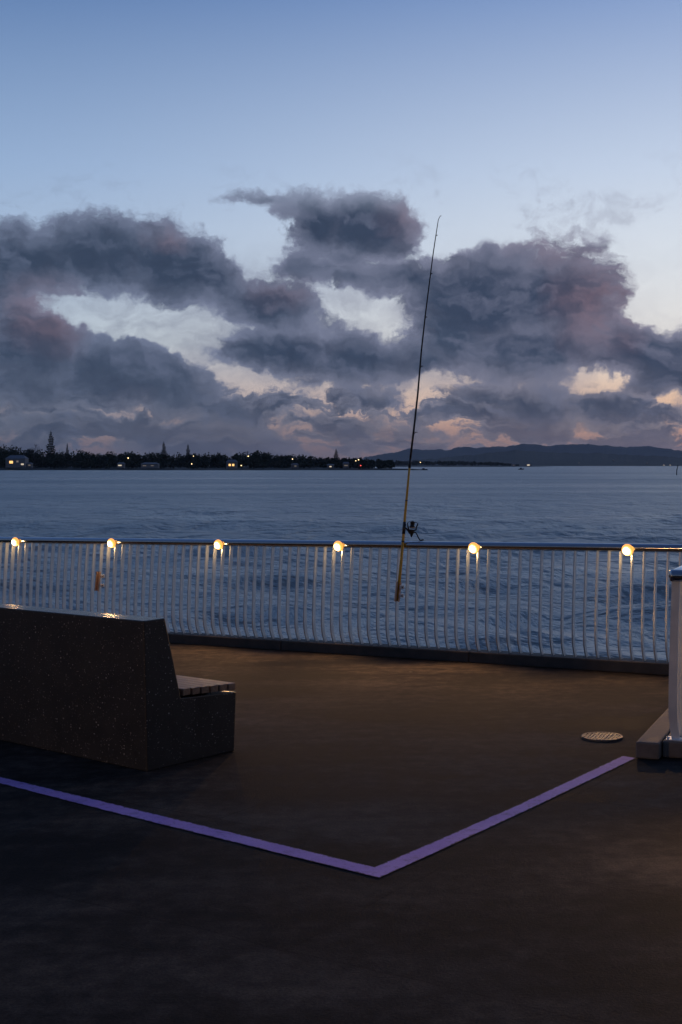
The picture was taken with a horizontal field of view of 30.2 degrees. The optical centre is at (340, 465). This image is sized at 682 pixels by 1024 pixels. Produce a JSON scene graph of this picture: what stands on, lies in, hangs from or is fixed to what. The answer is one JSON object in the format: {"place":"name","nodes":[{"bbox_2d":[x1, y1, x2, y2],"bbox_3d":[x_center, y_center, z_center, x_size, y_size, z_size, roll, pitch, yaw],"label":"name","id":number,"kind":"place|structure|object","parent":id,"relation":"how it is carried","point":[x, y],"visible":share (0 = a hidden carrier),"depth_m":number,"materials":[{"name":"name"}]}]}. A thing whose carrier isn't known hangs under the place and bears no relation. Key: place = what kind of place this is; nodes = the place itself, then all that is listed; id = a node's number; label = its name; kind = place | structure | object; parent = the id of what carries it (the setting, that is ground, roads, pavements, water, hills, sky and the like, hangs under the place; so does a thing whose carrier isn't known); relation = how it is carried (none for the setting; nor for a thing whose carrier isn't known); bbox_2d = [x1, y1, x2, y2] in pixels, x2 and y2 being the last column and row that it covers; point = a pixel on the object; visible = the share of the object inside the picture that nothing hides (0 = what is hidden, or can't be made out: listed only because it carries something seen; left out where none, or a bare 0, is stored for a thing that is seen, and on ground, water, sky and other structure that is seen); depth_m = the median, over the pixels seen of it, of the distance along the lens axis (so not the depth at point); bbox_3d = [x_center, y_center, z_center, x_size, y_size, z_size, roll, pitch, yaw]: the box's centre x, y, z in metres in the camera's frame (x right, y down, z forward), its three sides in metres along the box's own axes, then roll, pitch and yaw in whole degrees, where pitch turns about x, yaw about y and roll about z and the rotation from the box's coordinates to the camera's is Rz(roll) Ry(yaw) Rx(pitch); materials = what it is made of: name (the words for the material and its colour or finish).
{"place":"outdoors","nodes":[
{"label":"outdoors","id":0,"kind":"place"},
{"bbox_2d":[0,467,419,469],"bbox_3d":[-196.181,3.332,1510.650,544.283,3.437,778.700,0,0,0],"label":"shore","id":1,"kind":"structure","parent":0,"point":[165,468],"depth_m":1155.53,"materials":[{"name":"black"}]},
{"bbox_2d":[5,455,28,466],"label":"house","id":2,"kind":"structure","parent":1,"relation":"on","point":[17,460],"depth_m":1142.00,"materials":[{"name":"beige"}]},
{"bbox_2d":[24,462,32,467],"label":"house","id":3,"kind":"structure","parent":1,"relation":"on","point":[29,464],"depth_m":1146.00,"materials":[{"name":"beige"}]},
{"bbox_2d":[27,444,42,466],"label":"bare tree","id":4,"kind":"object","parent":1,"relation":"on","point":[35,448],"visible":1,"depth_m":1175.63,"materials":[{"name":"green plant"}]},
{"bbox_2d":[44,432,55,467],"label":"pine tree","id":5,"kind":"object","parent":1,"relation":"on","point":[51,449],"visible":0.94,"depth_m":1184.13,"materials":[{"name":"green plant"}]},
{"bbox_2d":[65,443,70,467],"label":"pine tree","id":6,"kind":"object","parent":1,"relation":"on","point":[67,453],"visible":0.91,"depth_m":1219.65,"materials":[{"name":"green plant"}]},
{"bbox_2d":[117,462,124,467],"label":"house","id":7,"kind":"structure","parent":1,"relation":"on","point":[120,464],"depth_m":1141.00,"materials":[{"name":"beige"}]},
{"bbox_2d":[141,462,159,467],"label":"house","id":8,"kind":"structure","parent":1,"relation":"on","point":[150,465],"depth_m":1143.00,"materials":[{"name":"beige"}]},
{"bbox_2d":[160,443,166,460],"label":"pine tree","id":9,"kind":"object","parent":1,"relation":"on","point":[163,450],"visible":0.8,"depth_m":1199.54,"materials":[{"name":"green plant"}]},
{"bbox_2d":[185,445,191,460],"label":"pine tree","id":10,"kind":"object","parent":1,"relation":"on","point":[187,456],"visible":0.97,"depth_m":1204.37,"materials":[{"name":"green plant"}]},
{"bbox_2d":[0,444,394,468],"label":"woodland","id":11,"kind":"object","parent":1,"relation":"on","point":[255,459],"visible":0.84,"depth_m":1180.79,"materials":[{"name":"green plant"}]},
{"bbox_2d":[226,460,236,468],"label":"house","id":12,"kind":"structure","parent":1,"relation":"on","point":[231,464],"depth_m":1139.00,"materials":[{"name":"beige"}]},
{"bbox_2d":[291,463,298,468],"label":"house","id":13,"kind":"structure","parent":1,"relation":"on","point":[295,465],"depth_m":1141.00,"materials":[{"name":"beige"}]},
{"bbox_2d":[327,464,333,468],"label":"house","id":14,"kind":"structure","parent":1,"relation":"on","point":[330,466],"depth_m":1141.00,"materials":[{"name":"beige"}]},
{"bbox_2d":[342,462,349,467],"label":"house","id":15,"kind":"structure","parent":1,"relation":"on","point":[345,464],"depth_m":1145.00,"materials":[{"name":"beige"}]},
{"bbox_2d":[0,643,681,1023],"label":"deck","id":16,"kind":"structure","parent":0,"point":[564,907],"depth_m":5.59,"materials":[{"name":"concrete"}]},
{"bbox_2d":[0,603,235,771],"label":"bench","id":17,"kind":"object","parent":16,"relation":"on","point":[111,688],"visible":1,"depth_m":7.77,"materials":[{"name":"concrete"}]},
{"bbox_2d":[0,756,634,877],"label":"painted line","id":18,"kind":"object","parent":16,"relation":"on","point":[385,868],"visible":1,"depth_m":6.18,"materials":[{"name":"paint"}]},
{"bbox_2d":[168,631,668,674],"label":"kerb","id":19,"kind":"structure","parent":16,"relation":"on","point":[614,664],"depth_m":11.74,"materials":[{"name":"concrete"}]},
{"bbox_2d":[0,537,681,661],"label":"railing","id":20,"kind":"object","parent":19,"relation":"on","point":[627,549],"visible":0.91,"depth_m":12.42,"materials":[{"name":"silver metal"}]},
{"bbox_2d":[396,217,439,600],"bbox_3d":[0.772,-0.570,12.040,0.585,3.698,0.146,0,0,-40],"label":"fishing rod","id":21,"kind":"object","parent":20,"relation":"attached to","point":[411,532],"visible":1,"depth_m":11.99,"materials":[{"name":"yellow paint"}]},
{"bbox_2d":[581,732,622,741],"bbox_3d":[1.683,1.751,8.144,0.264,0.019,0.264,0,0,0],"label":"drain cover","id":22,"kind":"object","parent":16,"relation":"on","point":[601,736],"visible":1,"depth_m":8.12,"materials":[{"name":"metal"}]},
{"bbox_2d":[636,708,669,759],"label":"kerb beam","id":23,"kind":"structure","parent":16,"relation":"on","point":[649,743],"depth_m":7.59,"materials":[{"name":"grey concrete"}]},
{"bbox_2d":[663,732,681,757],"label":"kerb beam","id":24,"kind":"structure","parent":16,"relation":"on","point":[672,749],"depth_m":7.53,"materials":[{"name":"grey concrete"}]},
{"bbox_2d":[665,566,681,741],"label":"railing","id":25,"kind":"object","parent":24,"relation":"on","point":[675,679],"visible":1,"depth_m":7.58,"materials":[{"name":"silver metal"}]},
{"bbox_2d":[0,466,681,659],"bbox_3d":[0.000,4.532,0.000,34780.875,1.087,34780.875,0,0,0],"label":"water","id":26,"kind":"structure","parent":0,"point":[600,504],"depth_m":83.94,"materials":[{"name":"blue liquid"}]},
{"bbox_2d":[0,0,681,459],"label":"sky","id":27,"kind":"structure","parent":0,"point":[219,218],"materials":[{"name":"blue"}]},
{"bbox_2d":[395,465,546,466],"bbox_3d":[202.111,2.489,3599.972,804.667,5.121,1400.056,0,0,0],"label":"shore","id":28,"kind":"structure","parent":0,"point":[461,466],"depth_m":3527.24,"materials":[{"name":"black"}]},
{"bbox_2d":[375,460,518,465],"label":"woodland","id":29,"kind":"object","parent":28,"relation":"on","point":[424,462],"visible":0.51,"depth_m":3543.68,"materials":[{"name":"green plant"}]},
{"bbox_2d":[362,444,681,461],"bbox_3d":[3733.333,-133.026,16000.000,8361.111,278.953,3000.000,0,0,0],"label":"hills","id":30,"kind":"structure","parent":0,"point":[404,455],"depth_m":15813.99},
{"bbox_2d":[395,450,681,465],"bbox_3d":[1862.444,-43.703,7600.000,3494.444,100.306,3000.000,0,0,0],"label":"hills","id":31,"kind":"structure","parent":0,"point":[522,458],"depth_m":7035.94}
]}

